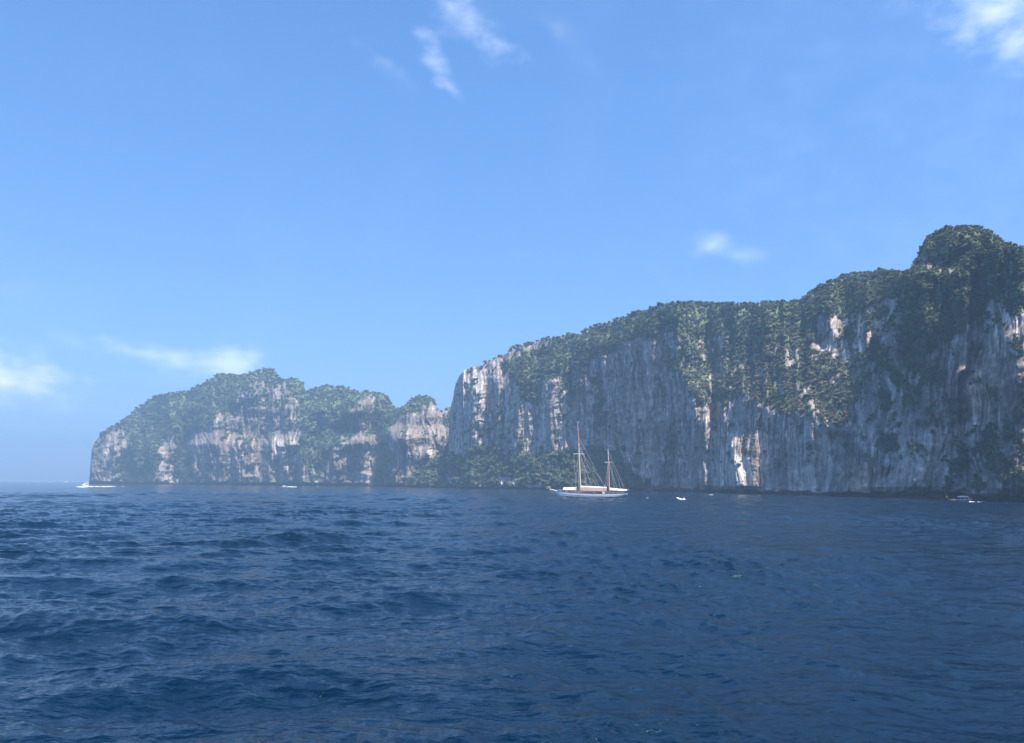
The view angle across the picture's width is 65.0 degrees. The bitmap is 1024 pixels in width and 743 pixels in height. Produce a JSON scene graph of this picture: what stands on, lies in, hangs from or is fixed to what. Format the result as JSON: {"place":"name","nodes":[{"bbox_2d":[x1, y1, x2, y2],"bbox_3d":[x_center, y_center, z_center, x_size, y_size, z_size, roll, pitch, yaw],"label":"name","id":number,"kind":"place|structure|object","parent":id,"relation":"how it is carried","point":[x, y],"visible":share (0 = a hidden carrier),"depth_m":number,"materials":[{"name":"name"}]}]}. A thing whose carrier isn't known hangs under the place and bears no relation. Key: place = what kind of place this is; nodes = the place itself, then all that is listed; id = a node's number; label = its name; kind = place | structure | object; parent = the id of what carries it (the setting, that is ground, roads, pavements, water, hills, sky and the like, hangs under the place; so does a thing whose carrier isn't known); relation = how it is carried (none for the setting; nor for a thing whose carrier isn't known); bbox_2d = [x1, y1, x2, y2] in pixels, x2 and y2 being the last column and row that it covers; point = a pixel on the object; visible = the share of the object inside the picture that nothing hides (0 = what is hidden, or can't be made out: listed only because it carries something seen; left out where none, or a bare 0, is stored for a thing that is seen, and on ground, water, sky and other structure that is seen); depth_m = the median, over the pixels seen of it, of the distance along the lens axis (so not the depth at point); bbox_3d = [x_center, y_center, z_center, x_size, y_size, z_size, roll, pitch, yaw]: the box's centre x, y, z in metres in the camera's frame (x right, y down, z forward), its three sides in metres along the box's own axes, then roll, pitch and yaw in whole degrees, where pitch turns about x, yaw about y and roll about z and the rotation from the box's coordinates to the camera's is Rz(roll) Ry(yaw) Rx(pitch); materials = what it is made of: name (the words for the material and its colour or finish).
{"place":"outdoors","nodes":[
{"label":"outdoors","id":0,"kind":"place"},
{"bbox_2d":[89,369,450,486],"bbox_3d":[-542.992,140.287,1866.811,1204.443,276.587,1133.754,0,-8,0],"label":"headland","id":1,"kind":"structure","parent":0,"point":[415,425],"depth_m":1616.88,"materials":[{"name":"stone"}]},
{"bbox_2d":[93,367,449,485],"bbox_3d":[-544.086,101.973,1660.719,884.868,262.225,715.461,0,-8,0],"label":"headland forest","id":2,"kind":"object","parent":1,"relation":"on","point":[149,439],"visible":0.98,"depth_m":1712.48,"materials":[{"name":"green plant"}]},
{"bbox_2d":[0,481,1023,742],"bbox_3d":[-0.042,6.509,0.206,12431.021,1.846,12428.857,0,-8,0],"label":"sea","id":3,"kind":"structure","parent":0,"point":[208,613],"depth_m":39.27,"materials":[{"name":"liquid"}]},
{"bbox_2d":[79,486,123,486],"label":"wake","id":4,"kind":"object","parent":3,"relation":"on","point":[98,486],"visible":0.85,"depth_m":897.11,"materials":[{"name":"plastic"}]},
{"bbox_2d":[546,432,628,497],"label":"sailing yacht","id":5,"kind":"object","parent":3,"relation":"on","point":[598,493],"visible":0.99,"depth_m":396.84,"materials":[{"name":"white paint"}]},
{"bbox_2d":[945,494,976,500],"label":"longtail boat","id":6,"kind":"object","parent":3,"relation":"on","point":[970,499],"visible":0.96,"depth_m":361.31,"materials":[{"name":"brown wood"}]},
{"bbox_2d":[0,0,1023,481],"label":"sky","id":7,"kind":"structure","parent":0,"point":[392,198],"materials":[{"name":"blue"}]},
{"bbox_2d":[402,227,1023,501],"bbox_3d":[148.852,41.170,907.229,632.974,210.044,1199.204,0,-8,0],"label":"cliffs","id":8,"kind":"structure","parent":0,"point":[791,470],"depth_m":605.44,"materials":[{"name":"stone"}]},
{"bbox_2d":[429,458,438,465],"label":"tree","id":9,"kind":"object","parent":8,"relation":"on","point":[433,461],"visible":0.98,"depth_m":1225.88,"materials":[{"name":"green plant"}]},
{"bbox_2d":[450,477,458,487],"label":"tree","id":10,"kind":"object","parent":8,"relation":"on","point":[453,480],"visible":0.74,"depth_m":1112.41,"materials":[{"name":"green plant"}]},
{"bbox_2d":[468,460,474,466],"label":"tree","id":11,"kind":"object","parent":8,"relation":"on","point":[471,462],"visible":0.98,"depth_m":1072.01,"materials":[{"name":"green plant"}]},
{"bbox_2d":[472,444,482,454],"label":"tree","id":12,"kind":"object","parent":8,"relation":"on","point":[475,446],"visible":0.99,"depth_m":1080.96,"materials":[{"name":"green plant"}]},
{"bbox_2d":[480,465,487,472],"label":"tree","id":13,"kind":"object","parent":8,"relation":"on","point":[483,467],"visible":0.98,"depth_m":1050.99,"materials":[{"name":"green plant"}]},
{"bbox_2d":[494,478,500,488],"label":"tree","id":14,"kind":"object","parent":8,"relation":"on","point":[497,481],"visible":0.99,"depth_m":1009.93,"materials":[{"name":"green plant"}]},
{"bbox_2d":[503,465,511,470],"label":"tree","id":15,"kind":"object","parent":8,"relation":"on","point":[507,467],"visible":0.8,"depth_m":1005.48,"materials":[{"name":"green plant"}]},
{"bbox_2d":[507,472,514,477],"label":"tree","id":16,"kind":"object","parent":8,"relation":"on","point":[509,474],"visible":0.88,"depth_m":985.20,"materials":[{"name":"green plant"}]},
{"bbox_2d":[516,476,523,488],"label":"tree","id":17,"kind":"object","parent":8,"relation":"on","point":[520,479],"visible":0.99,"depth_m":960.20,"materials":[{"name":"green plant"}]},
{"bbox_2d":[527,479,536,488],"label":"tree","id":18,"kind":"object","parent":8,"relation":"on","point":[529,482],"visible":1,"depth_m":946.87,"materials":[{"name":"green plant"}]},
{"bbox_2d":[527,456,537,461],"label":"tree","id":19,"kind":"object","parent":8,"relation":"on","point":[533,458],"visible":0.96,"depth_m":967.70,"materials":[{"name":"green plant"}]},
{"bbox_2d":[549,476,558,487],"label":"tree","id":20,"kind":"object","parent":8,"relation":"on","point":[554,478],"visible":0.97,"depth_m":913.88,"materials":[{"name":"green plant"}]},
{"bbox_2d":[552,479,560,489],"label":"tree","id":21,"kind":"object","parent":8,"relation":"on","point":[558,482],"visible":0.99,"depth_m":910.80,"materials":[{"name":"green plant"}]},
{"bbox_2d":[559,450,568,456],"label":"tree","id":22,"kind":"object","parent":8,"relation":"on","point":[563,453],"visible":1,"depth_m":931.11,"materials":[{"name":"green plant"}]},
{"bbox_2d":[561,468,569,474],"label":"tree","id":23,"kind":"object","parent":8,"relation":"on","point":[564,471],"visible":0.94,"depth_m":919.39,"materials":[{"name":"green plant"}]},
{"bbox_2d":[568,459,575,465],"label":"tree","id":24,"kind":"object","parent":8,"relation":"on","point":[573,461],"visible":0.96,"depth_m":922.03,"materials":[{"name":"green plant"}]},
{"bbox_2d":[589,470,596,475],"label":"tree","id":25,"kind":"object","parent":8,"relation":"on","point":[593,472],"visible":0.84,"depth_m":881.99,"materials":[{"name":"green plant"}]},
{"bbox_2d":[612,456,620,462],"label":"tree","id":26,"kind":"object","parent":8,"relation":"on","point":[614,459],"visible":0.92,"depth_m":865.33,"materials":[{"name":"green plant"}]},
{"bbox_2d":[645,477,652,487],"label":"tree","id":27,"kind":"object","parent":8,"relation":"on","point":[648,480],"visible":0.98,"depth_m":802.15,"materials":[{"name":"green plant"}]},
{"bbox_2d":[403,224,1023,494],"bbox_3d":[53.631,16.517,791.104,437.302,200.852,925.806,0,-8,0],"label":"cliff scrub","id":28,"kind":"object","parent":8,"relation":"on","point":[546,459],"visible":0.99,"depth_m":619.35,"materials":[{"name":"green plant"}]}
]}

